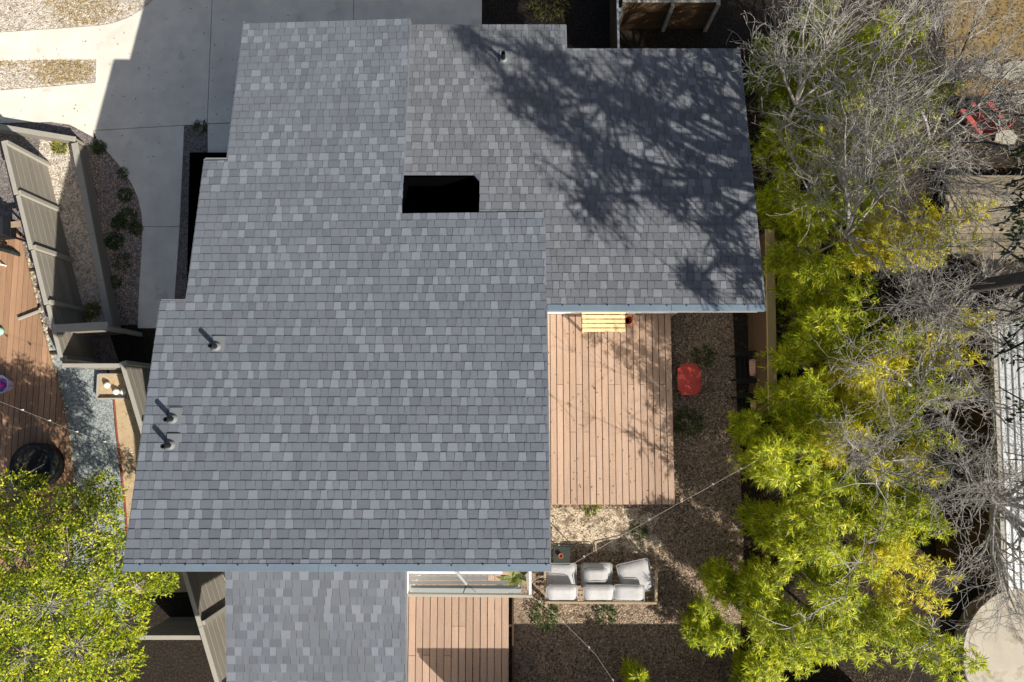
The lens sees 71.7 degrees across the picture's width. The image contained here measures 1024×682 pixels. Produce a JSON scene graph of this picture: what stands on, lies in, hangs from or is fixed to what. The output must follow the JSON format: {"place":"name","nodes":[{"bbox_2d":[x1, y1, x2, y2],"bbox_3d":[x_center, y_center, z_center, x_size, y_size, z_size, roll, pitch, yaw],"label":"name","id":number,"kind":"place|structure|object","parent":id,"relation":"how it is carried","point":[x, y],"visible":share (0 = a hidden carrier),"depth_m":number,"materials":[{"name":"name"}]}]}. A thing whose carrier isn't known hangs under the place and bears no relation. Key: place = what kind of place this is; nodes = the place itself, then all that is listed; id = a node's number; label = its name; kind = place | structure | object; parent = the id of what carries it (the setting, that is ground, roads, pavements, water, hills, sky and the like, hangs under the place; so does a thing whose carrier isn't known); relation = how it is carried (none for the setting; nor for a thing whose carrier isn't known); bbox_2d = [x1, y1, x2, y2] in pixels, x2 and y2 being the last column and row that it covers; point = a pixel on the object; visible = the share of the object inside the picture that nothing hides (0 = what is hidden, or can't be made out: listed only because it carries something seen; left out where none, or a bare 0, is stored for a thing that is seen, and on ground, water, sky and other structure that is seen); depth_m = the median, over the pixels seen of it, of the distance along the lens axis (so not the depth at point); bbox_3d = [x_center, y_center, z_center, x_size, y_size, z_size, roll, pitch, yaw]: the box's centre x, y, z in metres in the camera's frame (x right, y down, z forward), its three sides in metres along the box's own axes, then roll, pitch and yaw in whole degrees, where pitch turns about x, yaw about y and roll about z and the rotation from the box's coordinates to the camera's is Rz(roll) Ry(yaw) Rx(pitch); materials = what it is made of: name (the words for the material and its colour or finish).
{"place":"outdoors","nodes":[
{"label":"outdoors","id":0,"kind":"place"},
{"bbox_2d":[0,216,26,243],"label":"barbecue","id":1,"kind":"object","parent":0,"point":[8,226],"visible":0.92,"depth_m":16.19,"materials":[{"name":"black paint"}]},
{"bbox_2d":[43,321,129,613],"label":"grey gravel path","id":2,"kind":"structure","parent":0,"point":[89,413],"depth_m":16.45,"materials":[{"name":"gravel"}]},
{"bbox_2d":[0,0,481,327],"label":"driveway","id":3,"kind":"structure","parent":0,"point":[149,121],"depth_m":17.25,"materials":[{"name":"concrete"}]},
{"bbox_2d":[0,0,1023,681],"bbox_3d":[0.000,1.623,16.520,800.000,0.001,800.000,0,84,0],"label":"ground","id":4,"kind":"structure","parent":0,"point":[176,660],"depth_m":16.17,"materials":[{"name":"soil"}]},
{"bbox_2d":[0,230,73,569],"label":"neighbour deck","id":5,"kind":"structure","parent":4,"relation":"on","point":[26,367],"depth_m":16.47,"materials":[{"name":"wood"}]},
{"bbox_2d":[7,442,64,490],"bbox_3d":[-10.772,2.832,16.055,1.080,0.451,1.080,0,84,0],"label":"fire pit","id":6,"kind":"object","parent":5,"relation":"on","point":[41,458],"visible":0.84,"depth_m":16.03,"materials":[{"name":"metal"}]},
{"bbox_2d":[0,59,95,89],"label":"planting strip","id":7,"kind":"object","parent":4,"relation":"on","point":[18,80],"visible":0.44,"depth_m":17.30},
{"bbox_2d":[0,122,142,362],"bbox_3d":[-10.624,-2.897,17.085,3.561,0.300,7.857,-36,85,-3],"label":"gravel bed","id":8,"kind":"object","parent":4,"relation":"on","point":[104,349],"visible":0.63,"depth_m":16.96,"materials":[{"name":"gravel"}]},
{"bbox_2d":[0,124,85,146],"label":"retaining wall","id":9,"kind":"structure","parent":8,"relation":"on","point":[32,133],"depth_m":16.70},
{"bbox_2d":[17,230,74,482],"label":"pebbles","id":10,"kind":"object","parent":8,"relation":"on","point":[29,262],"visible":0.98,"depth_m":16.67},
{"bbox_2d":[1,140,99,362],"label":"board fence","id":11,"kind":"object","parent":8,"relation":"on","point":[30,177],"visible":0.97,"depth_m":16.03,"materials":[{"name":"wood"}]},
{"bbox_2d":[39,140,104,322],"bbox_3d":[-10.582,-2.673,17.057,0.932,0.300,4.910,-14,85,-1],"label":"pale gravel strip","id":12,"kind":"object","parent":8,"relation":"on","point":[63,175],"visible":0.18,"depth_m":16.93,"materials":[{"name":"gravel"}]},
{"bbox_2d":[71,142,120,327],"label":"retaining wall","id":13,"kind":"structure","parent":8,"relation":"on","point":[96,238],"depth_m":16.58,"materials":[{"name":"concrete"}]},
{"bbox_2d":[53,321,142,336],"bbox_3d":[-9.262,-0.225,15.956,1.154,1.515,0.177,-3,84,0],"label":"board fence","id":14,"kind":"object","parent":8,"relation":"on","point":[97,328],"visible":1,"depth_m":15.21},
{"bbox_2d":[0,0,152,31],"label":"planting bed","id":15,"kind":"object","parent":4,"relation":"on","point":[15,15],"visible":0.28,"depth_m":17.45,"materials":[{"name":"gravel"}]},
{"bbox_2d":[0,0,131,84],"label":"dry grass","id":16,"kind":"structure","parent":15,"relation":"on","point":[70,64],"depth_m":17.31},
{"bbox_2d":[0,463,180,681],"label":"leafy tree","id":17,"kind":"object","parent":4,"relation":"on","point":[16,615],"visible":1,"depth_m":12.85,"materials":[{"name":"green plant"}]},
{"bbox_2d":[110,325,155,363],"bbox_3d":[-8.712,0.168,16.774,1.670,0.300,1.064,0,84,0],"label":"mulch bed","id":18,"kind":"object","parent":4,"relation":"on","point":[132,348],"visible":0.36,"depth_m":16.63,"materials":[{"name":"soil"}]},
{"bbox_2d":[109,370,187,593],"bbox_3d":[-8.384,3.085,16.501,1.308,0.300,5.578,-10,84,-1],"label":"tan soil strip","id":19,"kind":"object","parent":4,"relation":"on","point":[129,435],"visible":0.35,"depth_m":16.41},
{"bbox_2d":[62,363,120,369],"bbox_3d":[-8.938,0.618,15.876,1.351,1.510,0.138,0,84,0],"label":"board fence","id":20,"kind":"object","parent":19,"relation":"on","point":[107,366],"visible":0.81,"depth_m":15.13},
{"bbox_2d":[96,373,129,398],"bbox_3d":[-9.220,1.054,16.456,0.755,0.200,0.595,0,84,0],"label":"planter tray","id":21,"kind":"object","parent":19,"relation":"on","point":[115,380],"visible":0.67,"depth_m":16.45,"materials":[{"name":"beige wood"}]},
{"bbox_2d":[119,360,225,681],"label":"board fence","id":22,"kind":"object","parent":4,"relation":"on","point":[206,592],"visible":0.35,"depth_m":15.01,"materials":[{"name":"wood"}]},
{"bbox_2d":[137,617,208,639],"bbox_3d":[-7.012,6.220,15.355,1.470,1.450,0.138,0,84,0],"label":"board fence","id":23,"kind":"object","parent":4,"relation":"on","point":[178,628],"visible":0.7,"depth_m":15.08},
{"bbox_2d":[175,125,207,298],"bbox_3d":[-7.324,-2.761,17.080,1.319,0.300,4.963,0,84,0],"label":"gravel strip","id":24,"kind":"object","parent":4,"relation":"on","point":[194,142],"visible":0.3,"depth_m":16.99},
{"bbox_2d":[122,18,765,681],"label":"house","id":25,"kind":"structure","parent":4,"relation":"on","point":[406,238],"depth_m":11.81,"materials":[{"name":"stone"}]},
{"bbox_2d":[482,0,884,160],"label":"yard","id":26,"kind":"structure","parent":4,"relation":"on","point":[587,22],"depth_m":17.43,"materials":[{"name":"soil"}]},
{"bbox_2d":[609,0,620,47],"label":"board fence","id":27,"kind":"object","parent":26,"relation":"on","point":[615,11],"visible":0.65,"depth_m":16.66,"materials":[{"name":"wood"}]},
{"bbox_2d":[619,0,720,31],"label":"board fence","id":28,"kind":"object","parent":26,"relation":"on","point":[680,14],"visible":0.86,"depth_m":16.75,"materials":[{"name":"wood"}]},
{"bbox_2d":[743,11,810,113],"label":"bamboo clump","id":29,"kind":"object","parent":26,"relation":"on","point":[781,90],"visible":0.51,"depth_m":15.69,"materials":[{"name":"plant"}]},
{"bbox_2d":[775,0,850,78],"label":"bamboo clump","id":30,"kind":"object","parent":26,"relation":"on","point":[797,34],"visible":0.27,"depth_m":15.13,"materials":[{"name":"plant"}]},
{"bbox_2d":[772,30,874,138],"bbox_3d":[6.551,-5.168,15.259,1.857,3.841,1.824,0,84,0],"label":"bamboo clump","id":31,"kind":"object","parent":26,"relation":"on","point":[817,82],"visible":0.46,"depth_m":14.47,"materials":[{"name":"plant"}]},
{"bbox_2d":[726,0,1006,247],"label":"bare tree","id":32,"kind":"object","parent":26,"relation":"on","point":[814,61],"visible":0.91,"depth_m":12.56,"materials":[{"name":"plant"}]},
{"bbox_2d":[827,6,939,110],"bbox_3d":[7.569,-5.725,15.268,1.561,3.931,1.507,0,84,0],"label":"bamboo clump","id":33,"kind":"object","parent":26,"relation":"on","point":[869,33],"visible":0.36,"depth_m":14.26,"materials":[{"name":"plant"}]},
{"bbox_2d":[837,77,964,157],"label":"bamboo clump","id":34,"kind":"object","parent":26,"relation":"on","point":[945,85],"visible":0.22,"depth_m":14.12,"materials":[{"name":"plant"}]},
{"bbox_2d":[730,351,784,382],"bbox_3d":[5.564,0.597,16.135,0.962,0.944,0.740,0,84,0],"label":"garden chair","id":35,"kind":"object","parent":4,"relation":"on","point":[739,372],"visible":0.38,"depth_m":16.25,"materials":[{"name":"black plastic"}]},
{"bbox_2d":[727,638,788,681],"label":"bamboo clump","id":36,"kind":"object","parent":4,"relation":"on","point":[749,669],"visible":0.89,"depth_m":14.75,"materials":[{"name":"plant"}]},
{"bbox_2d":[733,553,790,619],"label":"bamboo clump","id":37,"kind":"object","parent":4,"relation":"on","point":[753,580],"visible":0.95,"depth_m":14.47,"materials":[{"name":"plant"}]},
{"bbox_2d":[748,229,777,412],"bbox_3d":[5.576,-0.378,15.971,0.190,1.515,3.985,1,84,0],"label":"board fence","id":38,"kind":"object","parent":4,"relation":"on","point":[761,331],"visible":0.44,"depth_m":15.52,"materials":[{"name":"wood"}]},
{"bbox_2d":[731,492,801,564],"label":"bamboo clump","id":39,"kind":"object","parent":4,"relation":"on","point":[749,514],"visible":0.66,"depth_m":15.04,"materials":[{"name":"plant"}]},
{"bbox_2d":[725,583,842,679],"bbox_3d":[5.351,5.755,14.480,1.577,3.256,1.605,-21,85,-2],"label":"bamboo clump","id":40,"kind":"object","parent":4,"relation":"on","point":[782,651],"visible":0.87,"depth_m":13.75,"materials":[{"name":"plant"}]},
{"bbox_2d":[747,375,822,430],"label":"bamboo clump","id":41,"kind":"object","parent":4,"relation":"on","point":[778,394],"visible":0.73,"depth_m":14.50,"materials":[{"name":"plant"}]},
{"bbox_2d":[727,425,844,516],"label":"bamboo clump","id":42,"kind":"object","parent":4,"relation":"on","point":[772,467],"visible":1,"depth_m":13.64,"materials":[{"name":"plant"}]},
{"bbox_2d":[754,164,818,229],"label":"bamboo clump","id":43,"kind":"object","parent":4,"relation":"on","point":[765,203],"visible":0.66,"depth_m":15.19,"materials":[{"name":"plant"}]},
{"bbox_2d":[762,241,814,310],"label":"bamboo clump","id":44,"kind":"object","parent":4,"relation":"on","point":[785,259],"visible":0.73,"depth_m":14.97,"materials":[{"name":"plant"}]},
{"bbox_2d":[749,91,855,182],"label":"bamboo clump","id":45,"kind":"object","parent":4,"relation":"on","point":[760,150],"visible":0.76,"depth_m":15.17,"materials":[{"name":"plant"}]},
{"bbox_2d":[755,320,851,376],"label":"bamboo clump","id":46,"kind":"object","parent":4,"relation":"on","point":[786,355],"visible":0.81,"depth_m":14.53,"materials":[{"name":"plant"}]},
{"bbox_2d":[750,497,862,581],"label":"bamboo clump","id":47,"kind":"object","parent":4,"relation":"on","point":[807,524],"visible":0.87,"depth_m":13.71,"materials":[{"name":"plant"}]},
{"bbox_2d":[762,366,854,463],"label":"bamboo clump","id":48,"kind":"object","parent":4,"relation":"on","point":[811,403],"visible":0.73,"depth_m":13.83,"materials":[{"name":"plant"}]},
{"bbox_2d":[758,560,872,654],"bbox_3d":[5.681,4.829,13.511,3.668,5.375,1.058,0,84,0],"label":"bare sapling","id":49,"kind":"object","parent":4,"relation":"on","point":[833,602],"visible":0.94,"depth_m":12.64,"materials":[{"name":"grey wood"}]},
{"bbox_2d":[759,162,880,252],"bbox_3d":[6.515,-2.797,15.136,2.217,3.622,1.722,-27,85,-3],"label":"bamboo clump","id":50,"kind":"object","parent":4,"relation":"on","point":[795,223],"visible":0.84,"depth_m":14.42,"materials":[{"name":"plant"}]},
{"bbox_2d":[782,461,873,539],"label":"bamboo clump","id":51,"kind":"object","parent":4,"relation":"on","point":[853,488],"visible":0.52,"depth_m":13.98,"materials":[{"name":"plant"}]},
{"bbox_2d":[785,93,870,185],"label":"bamboo clump","id":52,"kind":"object","parent":4,"relation":"on","point":[835,130],"visible":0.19,"depth_m":14.40,"materials":[{"name":"plant"}]},
{"bbox_2d":[775,241,881,342],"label":"bamboo clump","id":53,"kind":"object","parent":4,"relation":"on","point":[809,270],"visible":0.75,"depth_m":14.11,"materials":[{"name":"plant"}]},
{"bbox_2d":[790,538,889,625],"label":"bamboo clump","id":54,"kind":"object","parent":4,"relation":"on","point":[812,572],"visible":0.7,"depth_m":13.95,"materials":[{"name":"plant"}]},
{"bbox_2d":[732,97,948,681],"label":"leaf litter","id":55,"kind":"object","parent":4,"relation":"on","point":[844,478],"visible":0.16,"depth_m":16.20,"materials":[{"name":"brown plant"}]},
{"bbox_2d":[788,415,893,490],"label":"bamboo clump","id":56,"kind":"object","parent":4,"relation":"on","point":[831,462],"visible":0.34,"depth_m":13.18,"materials":[{"name":"plant"}]},
{"bbox_2d":[784,274,928,375],"bbox_3d":[6.574,-0.119,14.648,1.609,4.070,1.708,-35,85,-3],"label":"bamboo clump","id":57,"kind":"object","parent":4,"relation":"on","point":[833,321],"visible":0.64,"depth_m":13.72,"materials":[{"name":"plant"}]},
{"bbox_2d":[796,587,917,673],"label":"bamboo clump","id":58,"kind":"object","parent":4,"relation":"on","point":[838,634],"visible":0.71,"depth_m":13.88,"materials":[{"name":"plant"}]},
{"bbox_2d":[804,351,912,422],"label":"bamboo clump","id":59,"kind":"object","parent":4,"relation":"on","point":[842,393],"visible":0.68,"depth_m":13.44,"materials":[{"name":"plant"}]},
{"bbox_2d":[830,499,905,586],"bbox_3d":[6.555,3.666,13.770,3.159,5.078,1.143,-13,85,-1],"label":"bare sapling","id":60,"kind":"object","parent":4,"relation":"on","point":[857,561],"visible":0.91,"depth_m":12.47,"materials":[{"name":"grey wood"}]},
{"bbox_2d":[805,117,951,225],"bbox_3d":[7.404,-3.577,14.989,1.794,4.069,1.921,42,86,4],"label":"bamboo clump","id":61,"kind":"object","parent":4,"relation":"on","point":[881,182],"visible":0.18,"depth_m":14.22,"materials":[{"name":"plant"}]},
{"bbox_2d":[831,451,935,520],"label":"bamboo clump","id":62,"kind":"object","parent":4,"relation":"on","point":[901,494],"visible":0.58,"depth_m":13.74,"materials":[{"name":"plant"}]},
{"bbox_2d":[835,486,933,563],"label":"bamboo clump","id":63,"kind":"object","parent":4,"relation":"on","point":[889,533],"visible":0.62,"depth_m":14.01,"materials":[{"name":"plant"}]},
{"bbox_2d":[746,1,1023,369],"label":"bare tree","id":64,"kind":"object","parent":4,"relation":"on","point":[849,231],"visible":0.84,"depth_m":12.39,"materials":[{"name":"silver plant"}]},
{"bbox_2d":[821,190,966,274],"bbox_3d":[7.565,-1.947,14.843,1.491,4.038,1.393,17,85,2],"label":"bamboo clump","id":65,"kind":"object","parent":4,"relation":"on","point":[861,262],"visible":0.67,"depth_m":13.87,"materials":[{"name":"plant"}]},
{"bbox_2d":[842,436,948,490],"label":"bamboo clump","id":66,"kind":"object","parent":4,"relation":"on","point":[907,448],"visible":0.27,"depth_m":13.63,"materials":[{"name":"plant"}]},
{"bbox_2d":[830,382,965,455],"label":"bamboo clump","id":67,"kind":"object","parent":4,"relation":"on","point":[884,422],"visible":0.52,"depth_m":13.46,"materials":[{"name":"plant"}]},
{"bbox_2d":[785,0,1023,283],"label":"bare tree","id":68,"kind":"object","parent":4,"relation":"on","point":[993,189],"visible":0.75,"depth_m":13.04,"materials":[{"name":"grey plant"}]},
{"bbox_2d":[847,529,965,620],"bbox_3d":[7.921,4.578,14.619,1.676,3.208,1.607,-17,85,-2],"label":"bamboo clump","id":69,"kind":"object","parent":4,"relation":"on","point":[903,549],"visible":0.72,"depth_m":14.02,"materials":[{"name":"plant"}]},
{"bbox_2d":[797,0,1023,221],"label":"bare tree","id":70,"kind":"object","parent":4,"relation":"on","point":[951,73],"visible":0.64,"depth_m":13.67,"materials":[{"name":"grey plant"}]},
{"bbox_2d":[806,369,1021,562],"bbox_3d":[7.149,2.014,13.821,3.476,5.303,3.091,-30,85,-3],"label":"bare tree","id":71,"kind":"object","parent":4,"relation":"on","point":[859,456],"visible":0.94,"depth_m":12.46,"materials":[{"name":"plant"}]},
{"bbox_2d":[810,215,1023,541],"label":"bare tree","id":72,"kind":"object","parent":4,"relation":"on","point":[920,378],"visible":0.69,"depth_m":12.77,"materials":[{"name":"grey plant"}]},
{"bbox_2d":[878,498,961,545],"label":"bamboo clump","id":73,"kind":"object","parent":4,"relation":"on","point":[925,521],"visible":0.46,"depth_m":13.76,"materials":[{"name":"plant"}]},
{"bbox_2d":[891,588,957,680],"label":"bare sapling","id":74,"kind":"object","parent":4,"relation":"on","point":[930,625],"visible":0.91,"depth_m":12.43,"materials":[{"name":"grey wood"}]},
{"bbox_2d":[867,591,990,681],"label":"bamboo clump","id":75,"kind":"object","parent":4,"relation":"on","point":[918,639],"visible":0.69,"depth_m":13.55,"materials":[{"name":"plant"}]},
{"bbox_2d":[879,352,980,424],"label":"bamboo clump","id":76,"kind":"object","parent":4,"relation":"on","point":[930,380],"visible":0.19,"depth_m":13.63,"materials":[{"name":"plant"}]},
{"bbox_2d":[865,302,998,376],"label":"bamboo clump","id":77,"kind":"object","parent":4,"relation":"on","point":[929,346],"visible":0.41,"depth_m":13.41,"materials":[{"name":"plant"}]},
{"bbox_2d":[873,197,998,276],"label":"bamboo clump","id":78,"kind":"object","parent":4,"relation":"on","point":[939,234],"visible":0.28,"depth_m":14.05,"materials":[{"name":"plant"}]},
{"bbox_2d":[850,141,1023,483],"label":"bare tree","id":79,"kind":"object","parent":4,"relation":"on","point":[1005,281],"visible":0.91,"depth_m":8.71,"materials":[{"name":"plant"}]},
{"bbox_2d":[851,181,1023,501],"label":"bare tree","id":80,"kind":"object","parent":4,"relation":"on","point":[995,266],"visible":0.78,"depth_m":12.44,"materials":[{"name":"silver plant"}]},
{"bbox_2d":[860,1,1023,316],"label":"fallen leaves","id":81,"kind":"object","parent":4,"relation":"on","point":[955,132],"visible":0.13,"depth_m":17.14,"materials":[{"name":"brown plant"}]},
{"bbox_2d":[908,418,1023,653],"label":"bare tree","id":82,"kind":"object","parent":4,"relation":"on","point":[1009,516],"visible":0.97,"depth_m":12.16,"materials":[{"name":"plant"}]},
{"bbox_2d":[928,322,1023,589],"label":"garden shed","id":83,"kind":"structure","parent":4,"relation":"on","point":[942,552],"depth_m":14.64,"materials":[{"name":"metal"}]},
{"bbox_2d":[942,175,1023,258],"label":"timber platform","id":84,"kind":"structure","parent":4,"relation":"on","point":[988,232],"depth_m":16.63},
{"bbox_2d":[951,94,1015,141],"bbox_3d":[11.098,-5.244,16.709,0.740,0.944,0.963,-36,85,-3],"label":"garden chair","id":85,"kind":"object","parent":4,"relation":"on","point":[970,118],"visible":0.45,"depth_m":16.66,"materials":[{"name":"red paint"}]},
{"bbox_2d":[943,0,1023,95],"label":"dry yard","id":86,"kind":"structure","parent":4,"relation":"on","point":[993,37],"depth_m":17.41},
{"bbox_2d":[436,312,743,681],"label":"yard gravel","id":87,"kind":"structure","parent":0,"point":[522,620],"depth_m":16.18,"materials":[{"name":"gravel"}]},
{"bbox_2d":[407,572,513,681],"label":"side deck","id":88,"kind":"structure","parent":87,"relation":"on","point":[429,623],"depth_m":15.59,"materials":[{"name":"wood"}]},
{"bbox_2d":[407,572,532,597],"bbox_3d":[-0.845,4.540,14.897,2.475,2.660,0.985,0,84,0],"label":"pergola","id":89,"kind":"object","parent":87,"relation":"on","point":[465,590],"visible":0.63,"depth_m":13.77,"materials":[{"name":"white paint"}]},
{"bbox_2d":[529,599,560,632],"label":"weed clump","id":90,"kind":"object","parent":87,"relation":"on","point":[537,610],"visible":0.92,"depth_m":15.94,"materials":[{"name":"green plant"}]},
{"bbox_2d":[551,541,572,564],"bbox_3d":[1.107,4.701,15.773,0.406,0.864,0.535,3,84,0],"label":"side table","id":91,"kind":"object","parent":87,"relation":"on","point":[563,550],"visible":1,"depth_m":15.76,"materials":[{"name":"green metal"}]},
{"bbox_2d":[544,558,659,606],"bbox_3d":[1.979,5.330,15.773,2.564,0.738,1.038,0,84,0],"label":"garden sofa","id":92,"kind":"object","parent":87,"relation":"on","point":[636,581],"visible":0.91,"depth_m":15.60,"materials":[{"name":"fabric"}]},
{"bbox_2d":[584,568,607,583],"bbox_3d":[1.851,5.178,15.618,0.520,0.138,0.333,0,84,0],"label":"throw pillow","id":93,"kind":"object","parent":92,"relation":"on","point":[595,575],"visible":1,"depth_m":15.56,"materials":[{"name":"white fabric"}]},
{"bbox_2d":[550,507,665,552],"bbox_3d":[1.946,4.347,16.385,3.141,0.300,1.049,0,84,0],"label":"bare patch","id":94,"kind":"object","parent":87,"relation":"on","point":[651,539],"visible":0.6,"depth_m":16.24,"materials":[{"name":"gravel"}]},
{"bbox_2d":[548,314,674,504],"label":"back deck","id":95,"kind":"structure","parent":87,"relation":"on","point":[663,416],"depth_m":16.12,"materials":[{"name":"wood"}]},
{"bbox_2d":[581,312,625,332],"bbox_3d":[2.054,-0.422,16.086,0.980,0.460,0.476,0,84,0],"label":"garden bench","id":96,"kind":"object","parent":95,"relation":"on","point":[619,330],"visible":0.95,"depth_m":15.86,"materials":[{"name":"yellow wood"}]},
{"bbox_2d":[617,656,649,681],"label":"bamboo clump","id":97,"kind":"object","parent":87,"relation":"on","point":[631,671],"visible":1,"depth_m":15.22,"materials":[{"name":"plant"}]},
{"bbox_2d":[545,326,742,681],"bbox_3d":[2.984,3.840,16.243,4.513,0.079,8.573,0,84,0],"label":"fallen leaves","id":98,"kind":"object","parent":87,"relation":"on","point":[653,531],"visible":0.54,"depth_m":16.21,"materials":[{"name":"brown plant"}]},
{"bbox_2d":[676,364,700,394],"bbox_3d":[4.040,0.894,16.366,0.524,0.454,0.710,0,84,0],"label":"side table","id":99,"kind":"object","parent":87,"relation":"on","point":[689,379],"visible":1,"depth_m":16.14,"materials":[{"name":"red plastic"}]},
{"bbox_2d":[673,408,703,438],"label":"ground plant","id":100,"kind":"object","parent":87,"relation":"on","point":[681,415],"visible":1,"depth_m":16.38,"materials":[{"name":"green plant"}]},
{"bbox_2d":[678,591,745,657],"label":"bamboo clump","id":101,"kind":"object","parent":87,"relation":"on","point":[702,622],"visible":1,"depth_m":14.91,"materials":[{"name":"plant"}]},
{"bbox_2d":[694,554,750,611],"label":"bamboo clump","id":102,"kind":"object","parent":87,"relation":"on","point":[718,578],"visible":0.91,"depth_m":14.91,"materials":[{"name":"plant"}]},
{"bbox_2d":[726,404,775,449],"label":"bamboo clump","id":103,"kind":"object","parent":87,"relation":"on","point":[750,429],"visible":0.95,"depth_m":15.28,"materials":[{"name":"plant"}]},
{"bbox_2d":[953,586,1023,681],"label":"round patio","id":104,"kind":"structure","parent":0,"point":[1005,654],"depth_m":15.68,"materials":[{"name":"concrete"}]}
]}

